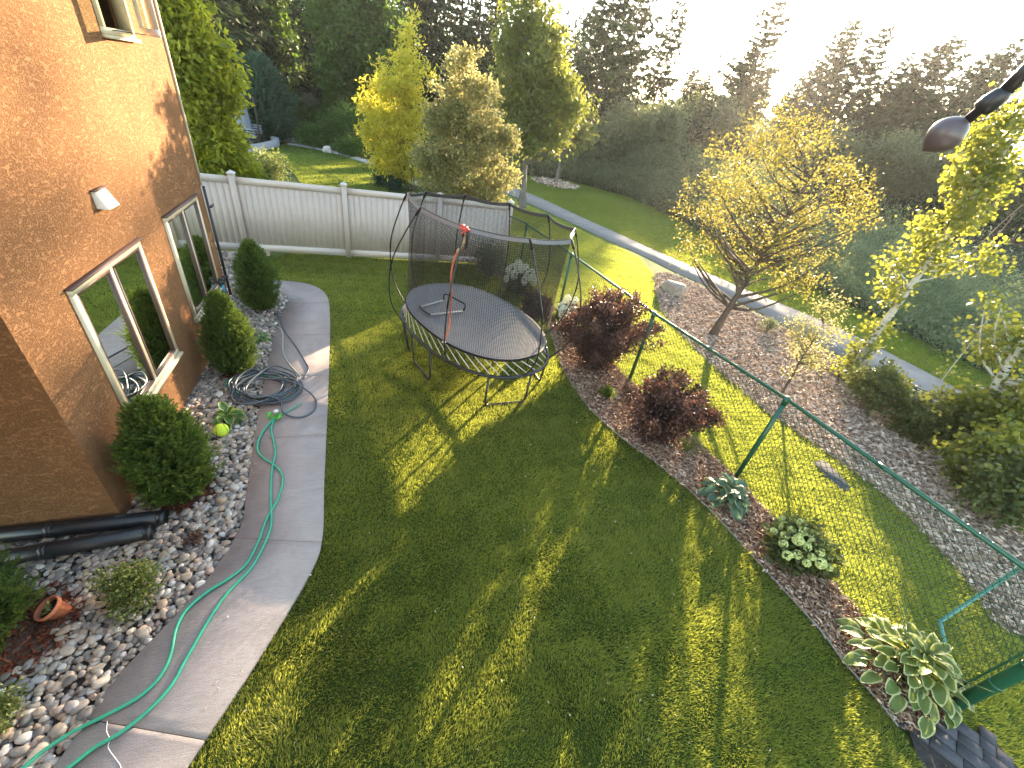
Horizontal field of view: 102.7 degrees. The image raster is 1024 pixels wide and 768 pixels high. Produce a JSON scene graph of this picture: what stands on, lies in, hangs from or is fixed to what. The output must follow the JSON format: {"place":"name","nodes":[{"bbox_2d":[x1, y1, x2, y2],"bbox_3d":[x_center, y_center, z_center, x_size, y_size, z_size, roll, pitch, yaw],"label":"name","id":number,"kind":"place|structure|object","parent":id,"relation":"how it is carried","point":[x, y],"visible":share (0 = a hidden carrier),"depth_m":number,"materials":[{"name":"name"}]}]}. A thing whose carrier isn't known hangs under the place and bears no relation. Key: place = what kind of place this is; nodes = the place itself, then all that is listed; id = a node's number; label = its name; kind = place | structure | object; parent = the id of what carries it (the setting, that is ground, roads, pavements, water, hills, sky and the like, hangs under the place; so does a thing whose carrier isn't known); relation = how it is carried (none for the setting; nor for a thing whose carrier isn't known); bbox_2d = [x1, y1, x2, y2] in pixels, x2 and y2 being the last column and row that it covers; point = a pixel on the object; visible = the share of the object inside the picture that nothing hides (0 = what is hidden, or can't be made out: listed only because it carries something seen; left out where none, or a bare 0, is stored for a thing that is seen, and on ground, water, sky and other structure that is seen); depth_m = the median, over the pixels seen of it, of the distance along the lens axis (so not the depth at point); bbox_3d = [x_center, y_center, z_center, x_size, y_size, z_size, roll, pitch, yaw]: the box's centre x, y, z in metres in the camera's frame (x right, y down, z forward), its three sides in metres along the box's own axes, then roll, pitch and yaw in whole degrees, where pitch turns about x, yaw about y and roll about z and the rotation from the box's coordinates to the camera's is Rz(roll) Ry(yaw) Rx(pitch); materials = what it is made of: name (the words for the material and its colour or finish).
{"place":"outdoors","nodes":[
{"label":"outdoors","id":0,"kind":"place"},
{"bbox_2d":[53,280,329,767],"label":"front walk","id":1,"kind":"structure","parent":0,"point":[174,727],"depth_m":3.86,"materials":[{"name":"concrete"}]},
{"bbox_2d":[21,418,283,767],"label":"garden hose","id":2,"kind":"object","parent":1,"relation":"on","point":[111,712],"visible":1,"depth_m":3.47,"materials":[{"name":"green rubber"}]},
{"bbox_2d":[227,365,316,417],"bbox_3d":[-3.625,0.132,6.153,0.970,0.149,1.472,-24,47,-40],"label":"coiled hose","id":3,"kind":"object","parent":1,"relation":"on","point":[243,396],"visible":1,"depth_m":6.21,"materials":[{"name":"grey rubber"}]},
{"bbox_2d":[189,253,925,767],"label":"lawn","id":4,"kind":"structure","parent":0,"point":[381,685],"depth_m":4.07,"materials":[{"name":"green plant"}]},
{"bbox_2d":[388,191,581,405],"bbox_3d":[-0.557,-1.696,7.428,3.864,2.688,2.849,37,42,33],"label":"trampoline","id":5,"kind":"object","parent":4,"relation":"on","point":[484,325],"visible":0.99,"depth_m":6.88,"materials":[{"name":"fabric"}]},
{"bbox_2d":[549,325,898,726],"bbox_3d":[1.447,-0.049,7.930,0.745,0.019,11.304,-4,37,-21],"label":"bed edging","id":6,"kind":"object","parent":4,"relation":"on","point":[828,640],"visible":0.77,"depth_m":4.93,"materials":[{"name":"black plastic"}]},
{"bbox_2d":[909,730,1017,767],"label":"paver base","id":7,"kind":"object","parent":4,"relation":"on","point":[928,756],"visible":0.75,"depth_m":3.66,"materials":[{"name":"grey stone"}]},
{"bbox_2d":[217,125,1023,767],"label":"park lawn","id":8,"kind":"structure","parent":0,"point":[653,265],"depth_m":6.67,"materials":[{"name":"green plant"}]},
{"bbox_2d":[0,250,287,767],"bbox_3d":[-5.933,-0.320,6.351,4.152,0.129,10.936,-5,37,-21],"label":"river rock","id":9,"kind":"object","parent":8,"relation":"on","point":[76,711],"visible":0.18,"depth_m":3.82,"materials":[{"name":"stone"}]},
{"bbox_2d":[0,675,30,732],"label":"shrub","id":10,"kind":"object","parent":9,"relation":"on","point":[9,704],"visible":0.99,"depth_m":2.92,"materials":[{"name":"green plant"}]},
{"bbox_2d":[0,524,155,565],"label":"drain extension","id":11,"kind":"object","parent":9,"relation":"on","point":[49,550],"visible":1,"depth_m":3.93,"materials":[{"name":"black plastic"}]},
{"bbox_2d":[0,509,168,542],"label":"drain extension","id":12,"kind":"object","parent":9,"relation":"on","point":[51,529],"visible":1,"depth_m":4.07,"materials":[{"name":"black plastic"}]},
{"bbox_2d":[82,555,167,631],"bbox_3d":[-3.384,1.770,3.640,0.595,0.442,0.535,21,35,15],"label":"shrub","id":13,"kind":"object","parent":9,"relation":"on","point":[133,578],"visible":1,"depth_m":3.60,"materials":[{"name":"green plant"}]},
{"bbox_2d":[0,304,272,688],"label":"red mulch","id":14,"kind":"object","parent":9,"relation":"on","point":[43,639],"visible":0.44,"depth_m":3.41,"materials":[{"name":"brown wood"}]},
{"bbox_2d":[0,542,48,662],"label":"arborvitae","id":15,"kind":"object","parent":14,"relation":"on","point":[9,616],"visible":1,"depth_m":3.29,"materials":[{"name":"green plant"}]},
{"bbox_2d":[33,595,72,621],"bbox_3d":[-3.937,1.944,3.500,0.202,0.248,0.199,10,34,0],"label":"flower pot","id":16,"kind":"object","parent":14,"relation":"on","point":[54,607],"visible":1,"depth_m":3.48,"materials":[{"name":"ceramic"}]},
{"bbox_2d":[100,391,226,515],"bbox_3d":[-3.631,0.675,4.325,0.887,1.435,0.952,10,34,0],"label":"arborvitae","id":17,"kind":"object","parent":14,"relation":"on","point":[161,454],"visible":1,"depth_m":4.11,"materials":[{"name":"green plant"}]},
{"bbox_2d":[192,288,262,375],"bbox_3d":[-4.349,-0.772,6.220,0.891,1.416,0.820,-19,44,-36],"label":"arborvitae","id":18,"kind":"object","parent":14,"relation":"on","point":[231,347],"visible":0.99,"depth_m":6.11,"materials":[{"name":"green plant"}]},
{"bbox_2d":[226,237,282,310],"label":"arborvitae","id":19,"kind":"object","parent":14,"relation":"on","point":[253,267],"visible":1,"depth_m":7.89,"materials":[{"name":"green plant"}]},
{"bbox_2d":[156,0,268,179],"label":"arborvitae","id":20,"kind":"object","parent":8,"relation":"on","point":[211,86],"visible":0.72,"depth_m":11.33,"materials":[{"name":"green plant"}]},
{"bbox_2d":[198,0,264,56],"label":"spruce tree","id":21,"kind":"object","parent":8,"relation":"on","point":[224,7],"visible":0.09,"depth_m":25.50,"materials":[{"name":"green plant"}]},
{"bbox_2d":[210,0,303,109],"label":"spruce tree","id":22,"kind":"object","parent":8,"relation":"on","point":[241,7],"visible":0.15,"depth_m":28.46,"materials":[{"name":"green plant"}]},
{"bbox_2d":[235,48,302,142],"bbox_3d":[-14.893,-17.341,24.925,4.035,4.754,4.418,10,34,0],"label":"cedar","id":23,"kind":"object","parent":8,"relation":"on","point":[267,91],"visible":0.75,"depth_m":24.12,"materials":[{"name":"green plant"}]},
{"bbox_2d":[243,0,309,105],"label":"poplar tree","id":24,"kind":"object","parent":8,"relation":"on","point":[288,58],"visible":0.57,"depth_m":30.32,"materials":[{"name":"green plant"}]},
{"bbox_2d":[313,98,380,155],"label":"apple tree","id":25,"kind":"object","parent":8,"relation":"on","point":[336,127],"visible":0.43,"depth_m":25.71,"materials":[{"name":"green plant"}]},
{"bbox_2d":[290,0,420,133],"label":"elm tree","id":26,"kind":"object","parent":8,"relation":"on","point":[350,35],"visible":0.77,"depth_m":27.32,"materials":[{"name":"green plant"}]},
{"bbox_2d":[200,170,514,263],"bbox_3d":[-5.811,-4.280,10.519,12.062,1.980,0.165,-2,36,-18],"label":"vinyl fence","id":27,"kind":"object","parent":8,"relation":"on","point":[287,217],"visible":0.46,"depth_m":10.76,"materials":[{"name":"white plastic"}]},
{"bbox_2d":[290,92,502,154],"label":"undergrowth","id":28,"kind":"object","parent":8,"relation":"on","point":[309,115],"visible":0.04,"depth_m":34.83,"materials":[{"name":"green plant"}]},
{"bbox_2d":[404,38,523,206],"bbox_3d":[-1.350,-6.600,12.032,3.508,5.509,2.891,10,34,0],"label":"variegated maple","id":29,"kind":"object","parent":8,"relation":"on","point":[463,117],"visible":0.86,"depth_m":11.36,"materials":[{"name":"green plant"}]},
{"bbox_2d":[481,0,594,208],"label":"maple tree","id":30,"kind":"object","parent":8,"relation":"on","point":[543,83],"visible":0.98,"depth_m":17.27,"materials":[{"name":"green plant"}]},
{"bbox_2d":[543,95,606,181],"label":"young maple","id":31,"kind":"object","parent":8,"relation":"on","point":[578,141],"visible":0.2,"depth_m":27.09,"materials":[{"name":"green plant"}]},
{"bbox_2d":[495,272,945,740],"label":"bark mulch","id":32,"kind":"object","parent":8,"relation":"on","point":[583,381],"visible":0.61,"depth_m":5.74,"materials":[{"name":"brown wood"}]},
{"bbox_2d":[552,285,666,374],"bbox_3d":[1.871,-1.133,8.108,2.152,1.772,1.908,-12,40,-30],"label":"purple shrub","id":33,"kind":"object","parent":32,"relation":"on","point":[600,342],"visible":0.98,"depth_m":7.69,"materials":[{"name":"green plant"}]},
{"bbox_2d":[620,363,731,446],"bbox_3d":[2.557,0.379,6.586,1.634,1.236,1.419,10,34,0],"label":"purple shrub","id":34,"kind":"object","parent":32,"relation":"on","point":[665,410],"visible":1,"depth_m":6.33,"materials":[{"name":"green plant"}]},
{"bbox_2d":[697,473,750,521],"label":"hosta","id":35,"kind":"object","parent":32,"relation":"on","point":[730,495],"visible":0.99,"depth_m":5.67,"materials":[{"name":"green plant"}]},
{"bbox_2d":[747,513,850,580],"bbox_3d":[3.530,1.932,5.033,1.117,0.677,0.812,10,34,0],"label":"hydrangea","id":36,"kind":"object","parent":32,"relation":"on","point":[796,543],"visible":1,"depth_m":4.92,"materials":[{"name":"green plant"}]},
{"bbox_2d":[835,596,994,738],"bbox_3d":[4.010,2.706,4.083,1.143,0.818,1.052,-1,36,-16],"label":"hosta","id":37,"kind":"object","parent":32,"relation":"on","point":[938,661],"visible":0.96,"depth_m":3.98,"materials":[{"name":"green plant"}]},
{"bbox_2d":[466,164,1018,407],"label":"meadow grass","id":38,"kind":"structure","parent":8,"relation":"on","point":[597,213],"depth_m":18.20,"materials":[{"name":"green plant"}]},
{"bbox_2d":[506,216,1023,713],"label":"chain link fence","id":39,"kind":"object","parent":8,"relation":"on","point":[1006,678],"visible":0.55,"depth_m":4.71,"materials":[{"name":"green metal"}]},
{"bbox_2d":[938,562,1023,688],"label":"chain link gate","id":40,"kind":"structure","parent":39,"relation":"attached to","point":[988,589],"depth_m":4.20,"materials":[{"name":"green metal"}]},
{"bbox_2d":[913,714,1013,767],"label":"paver path","id":41,"kind":"structure","parent":8,"relation":"on","point":[965,747],"depth_m":3.74,"materials":[{"name":"grey stone"}]},
{"bbox_2d":[295,98,1023,385],"bbox_3d":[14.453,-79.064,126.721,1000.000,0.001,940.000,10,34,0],"label":"ground","id":42,"kind":"structure","parent":0,"point":[975,238],"depth_m":32.24,"materials":[{"name":"green plant"}]},
{"bbox_2d":[0,0,231,527],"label":"stucco house","id":43,"kind":"structure","parent":42,"relation":"on","point":[111,273],"depth_m":3.98,"materials":[{"name":"paint"}]},
{"bbox_2d":[63,237,183,406],"bbox_3d":[-4.275,-0.630,4.628,0.412,1.569,1.530,-3,36,-18],"label":"window","id":44,"kind":"structure","parent":43,"relation":"in","point":[118,305],"depth_m":4.51,"materials":[{"name":"beige glass"}]},
{"bbox_2d":[91,0,161,42],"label":"opening window","id":45,"kind":"structure","parent":43,"relation":"in","point":[144,11],"depth_m":4.63,"materials":[{"name":"plastic"}]},
{"bbox_2d":[161,193,221,322],"bbox_3d":[-4.899,-1.956,6.323,0.373,1.549,1.411,-2,36,-18],"label":"window","id":46,"kind":"structure","parent":43,"relation":"in","point":[184,225],"depth_m":6.23,"materials":[{"name":"beige glass"}]},
{"bbox_2d":[922,63,1023,151],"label":"string light","id":47,"kind":"object","parent":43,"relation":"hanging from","point":[946,134],"visible":1,"depth_m":0.79,"materials":[{"name":"black plastic"}]},
{"bbox_2d":[229,0,324,109],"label":"spruce tree","id":48,"kind":"object","parent":42,"relation":"on","point":[311,49],"visible":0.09,"depth_m":34.19,"materials":[{"name":"green plant"}]},
{"bbox_2d":[252,141,438,193],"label":"neighbor yard","id":49,"kind":"structure","parent":42,"relation":"on","point":[293,178],"depth_m":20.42,"materials":[{"name":"green plant"}]},
{"bbox_2d":[247,145,294,181],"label":"yard shrub","id":50,"kind":"object","parent":49,"relation":"on","point":[274,170],"visible":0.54,"depth_m":16.10,"materials":[{"name":"green plant"}]},
{"bbox_2d":[291,119,331,148],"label":"yard shrub","id":51,"kind":"object","parent":49,"relation":"on","point":[313,135],"visible":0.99,"depth_m":25.17,"materials":[{"name":"green plant"}]},
{"bbox_2d":[334,131,368,157],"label":"yard shrub","id":52,"kind":"object","parent":49,"relation":"on","point":[353,147],"visible":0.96,"depth_m":24.88,"materials":[{"name":"green plant"}]},
{"bbox_2d":[348,3,441,189],"bbox_3d":[-5.134,-12.352,18.288,3.815,7.221,3.488,10,34,0],"label":"honey locust","id":53,"kind":"object","parent":49,"relation":"on","point":[397,128],"visible":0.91,"depth_m":17.91,"materials":[{"name":"yellow plant"}]},
{"bbox_2d":[407,0,449,140],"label":"spruce tree","id":54,"kind":"object","parent":42,"relation":"on","point":[427,15],"visible":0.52,"depth_m":33.03,"materials":[{"name":"green plant"}]},
{"bbox_2d":[418,0,452,112],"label":"spruce tree","id":55,"kind":"object","parent":42,"relation":"on","point":[441,47],"visible":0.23,"depth_m":34.82,"materials":[{"name":"green plant"}]},
{"bbox_2d":[433,0,492,105],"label":"spruce tree","id":56,"kind":"object","parent":42,"relation":"on","point":[460,13],"visible":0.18,"depth_m":37.23,"materials":[{"name":"green plant"}]},
{"bbox_2d":[450,0,506,98],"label":"spruce tree","id":57,"kind":"object","parent":42,"relation":"on","point":[475,19],"visible":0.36,"depth_m":35.52,"materials":[{"name":"green plant"}]},
{"bbox_2d":[569,0,639,152],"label":"spruce tree","id":58,"kind":"object","parent":42,"relation":"on","point":[601,74],"visible":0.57,"depth_m":33.53,"materials":[{"name":"green plant"}]},
{"bbox_2d":[571,104,648,177],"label":"forest tree","id":59,"kind":"object","parent":42,"relation":"on","point":[608,145],"visible":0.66,"depth_m":33.29,"materials":[{"name":"green plant"}]},
{"bbox_2d":[219,0,1023,251],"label":"wood","id":60,"kind":"object","parent":42,"relation":"on","point":[582,49],"visible":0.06,"depth_m":48.54,"materials":[{"name":"green wood"}]},
{"bbox_2d":[595,0,663,123],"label":"spruce tree","id":61,"kind":"object","parent":42,"relation":"on","point":[642,21],"visible":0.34,"depth_m":37.72,"materials":[{"name":"green plant"}]},
{"bbox_2d":[595,94,673,168],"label":"forest tree","id":62,"kind":"object","parent":42,"relation":"on","point":[641,118],"visible":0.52,"depth_m":33.70,"materials":[{"name":"green plant"}]},
{"bbox_2d":[433,97,839,273],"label":"forest undergrowth","id":63,"kind":"object","parent":42,"relation":"on","point":[643,189],"visible":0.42,"depth_m":28.97,"materials":[{"name":"green plant"}]},
{"bbox_2d":[631,1,689,165],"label":"spruce tree","id":64,"kind":"object","parent":42,"relation":"on","point":[653,81],"visible":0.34,"depth_m":40.52,"materials":[{"name":"green plant"}]},
{"bbox_2d":[630,91,697,162],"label":"forest tree","id":65,"kind":"object","parent":42,"relation":"on","point":[672,118],"visible":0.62,"depth_m":34.68,"materials":[{"name":"green plant"}]},
{"bbox_2d":[666,59,704,148],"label":"spruce tree","id":66,"kind":"object","parent":42,"relation":"on","point":[693,80],"visible":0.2,"depth_m":65.16,"materials":[{"name":"green plant"}]},
{"bbox_2d":[703,100,754,172],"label":"forest tree","id":67,"kind":"object","parent":42,"relation":"on","point":[724,124],"visible":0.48,"depth_m":50.44,"materials":[{"name":"green plant"}]},
{"bbox_2d":[706,0,792,149],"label":"spruce tree","id":68,"kind":"object","parent":42,"relation":"on","point":[740,69],"visible":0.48,"depth_m":60.10,"materials":[{"name":"green plant"}]},
{"bbox_2d":[726,114,784,175],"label":"forest tree","id":69,"kind":"object","parent":42,"relation":"on","point":[764,130],"visible":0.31,"depth_m":49.40,"materials":[{"name":"green plant"}]},
{"bbox_2d":[766,69,821,153],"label":"spruce tree","id":70,"kind":"object","parent":42,"relation":"on","point":[797,104],"visible":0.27,"depth_m":62.68,"materials":[{"name":"green plant"}]},
{"bbox_2d":[770,20,862,150],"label":"spruce tree","id":71,"kind":"object","parent":42,"relation":"on","point":[824,86],"visible":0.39,"depth_m":60.86,"materials":[{"name":"green plant"}]},
{"bbox_2d":[795,114,866,189],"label":"forest tree","id":72,"kind":"object","parent":42,"relation":"on","point":[817,154],"visible":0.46,"depth_m":45.63,"materials":[{"name":"green plant"}]},
{"bbox_2d":[651,271,1023,635],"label":"park mulch","id":73,"kind":"object","parent":42,"relation":"on","point":[733,347],"depth_m":8.04,"materials":[{"name":"gravel"}]},
{"bbox_2d":[666,82,888,335],"bbox_3d":[5.671,-3.527,9.485,4.312,5.455,2.876,19,35,13],"label":"crabapple tree","id":74,"kind":"object","parent":73,"relation":"on","point":[762,255],"visible":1,"depth_m":9.08,"materials":[{"name":"yellow plant"}]},
{"bbox_2d":[777,284,859,393],"bbox_3d":[5.845,-0.724,8.098,0.939,2.467,1.313,-11,40,-29],"label":"young tree","id":75,"kind":"object","parent":73,"relation":"on","point":[808,340],"visible":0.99,"depth_m":7.97,"materials":[{"name":"yellow plant"}]},
{"bbox_2d":[839,356,935,417],"bbox_3d":[7.578,0.071,8.399,1.377,1.162,1.382,10,34,0],"label":"park shrub","id":76,"kind":"object","parent":73,"relation":"on","point":[883,387],"visible":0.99,"depth_m":8.21,"materials":[{"name":"green plant"}]},
{"bbox_2d":[879,398,956,450],"bbox_3d":[7.907,0.660,7.862,1.109,0.899,1.235,10,34,0],"label":"park shrub","id":77,"kind":"object","parent":73,"relation":"on","point":[916,422],"visible":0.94,"depth_m":7.72,"materials":[{"name":"green plant"}]},
{"bbox_2d":[829,81,1023,381],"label":"aspen tree","id":78,"kind":"object","parent":73,"relation":"on","point":[975,165],"visible":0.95,"depth_m":7.67,"materials":[{"name":"green plant"}]},
{"bbox_2d":[912,384,998,452],"bbox_3d":[8.530,0.714,7.696,1.794,1.186,1.580,10,34,0],"label":"park shrub","id":79,"kind":"object","parent":73,"relation":"on","point":[962,421],"visible":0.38,"depth_m":7.51,"materials":[{"name":"green plant"}]},
{"bbox_2d":[925,285,1023,444],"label":"aspen tree","id":80,"kind":"object","parent":73,"relation":"on","point":[992,400],"visible":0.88,"depth_m":7.11,"materials":[{"name":"green plant"}]},
{"bbox_2d":[925,408,1023,531],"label":"shrub","id":81,"kind":"object","parent":73,"relation":"on","point":[996,441],"visible":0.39,"depth_m":6.51,"materials":[{"name":"green plant"}]},
{"bbox_2d":[944,453,1023,538],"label":"park shrub","id":82,"kind":"object","parent":73,"relation":"on","point":[990,486],"visible":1,"depth_m":6.05,"materials":[{"name":"green plant"}]},
{"bbox_2d":[787,26,897,159],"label":"spruce tree","id":83,"kind":"object","parent":42,"relation":"on","point":[854,97],"visible":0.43,"depth_m":57.15,"materials":[{"name":"green plant"}]},
{"bbox_2d":[682,167,1023,386],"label":"meadow weeds","id":84,"kind":"object","parent":42,"relation":"on","point":[916,313],"visible":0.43,"depth_m":16.14,"materials":[{"name":"green plant"}]},
{"bbox_2d":[821,130,886,205],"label":"forest tree","id":85,"kind":"object","parent":42,"relation":"on","point":[858,151],"visible":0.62,"depth_m":42.96,"materials":[{"name":"green plant"}]},
{"bbox_2d":[828,51,924,189],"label":"spruce tree","id":86,"kind":"object","parent":42,"relation":"on","point":[886,85],"visible":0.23,"depth_m":54.83,"materials":[{"name":"green plant"}]},
{"bbox_2d":[850,117,929,212],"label":"forest tree","id":87,"kind":"object","parent":42,"relation":"on","point":[894,141],"visible":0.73,"depth_m":40.51,"materials":[{"name":"green plant"}]},
{"bbox_2d":[832,40,951,198],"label":"spruce tree","id":88,"kind":"object","parent":42,"relation":"on","point":[886,119],"visible":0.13,"depth_m":52.21,"materials":[{"name":"green plant"}]},
{"bbox_2d":[843,35,972,199],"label":"spruce tree","id":89,"kind":"object","parent":42,"relation":"on","point":[938,77],"visible":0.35,"depth_m":50.15,"materials":[{"name":"green plant"}]},
{"bbox_2d":[878,133,945,222],"bbox_3d":[38.747,-19.581,39.641,6.598,7.742,6.727,10,34,0],"label":"forest tree","id":90,"kind":"object","parent":42,"relation":"on","point":[913,180],"visible":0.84,"depth_m":38.66,"materials":[{"name":"green plant"}]},
{"bbox_2d":[804,227,1023,340],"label":"shrubs","id":91,"kind":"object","parent":42,"relation":"on","point":[1020,309],"depth_m":16.40,"materials":[{"name":"green plant"}]},
{"bbox_2d":[867,59,986,204],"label":"spruce tree","id":92,"kind":"object","parent":42,"relation":"on","point":[939,102],"visible":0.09,"depth_m":48.46,"materials":[{"name":"green plant"}]},
{"bbox_2d":[877,44,1017,208],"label":"spruce tree","id":93,"kind":"object","parent":42,"relation":"on","point":[962,94],"visible":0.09,"depth_m":45.99,"materials":[{"name":"green plant"}]},
{"bbox_2d":[872,38,1023,222],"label":"spruce tree","id":94,"kind":"object","parent":42,"relation":"on","point":[1005,64],"visible":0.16,"depth_m":42.37,"materials":[{"name":"green plant"}]},
{"bbox_2d":[908,140,1017,214],"bbox_3d":[38.540,-17.345,35.993,6.331,8.117,6.352,-11,40,-29],"label":"forest tree","id":95,"kind":"object","parent":42,"relation":"on","point":[937,165],"visible":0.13,"depth_m":35.61,"materials":[{"name":"green plant"}]},
{"bbox_2d":[977,153,1023,251],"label":"forest tree","id":96,"kind":"object","parent":42,"relation":"on","point":[1018,200],"visible":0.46,"depth_m":31.36,"materials":[{"name":"green plant"}]},
{"bbox_2d":[302,0,1023,164],"label":"sky","id":97,"kind":"structure","parent":0,"point":[922,25],"materials":[{"name":"white"}]},
{"bbox_2d":[501,185,961,406],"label":"park path","id":98,"kind":"structure","parent":0,"point":[925,380],"depth_m":14.06,"materials":[{"name":"concrete"}]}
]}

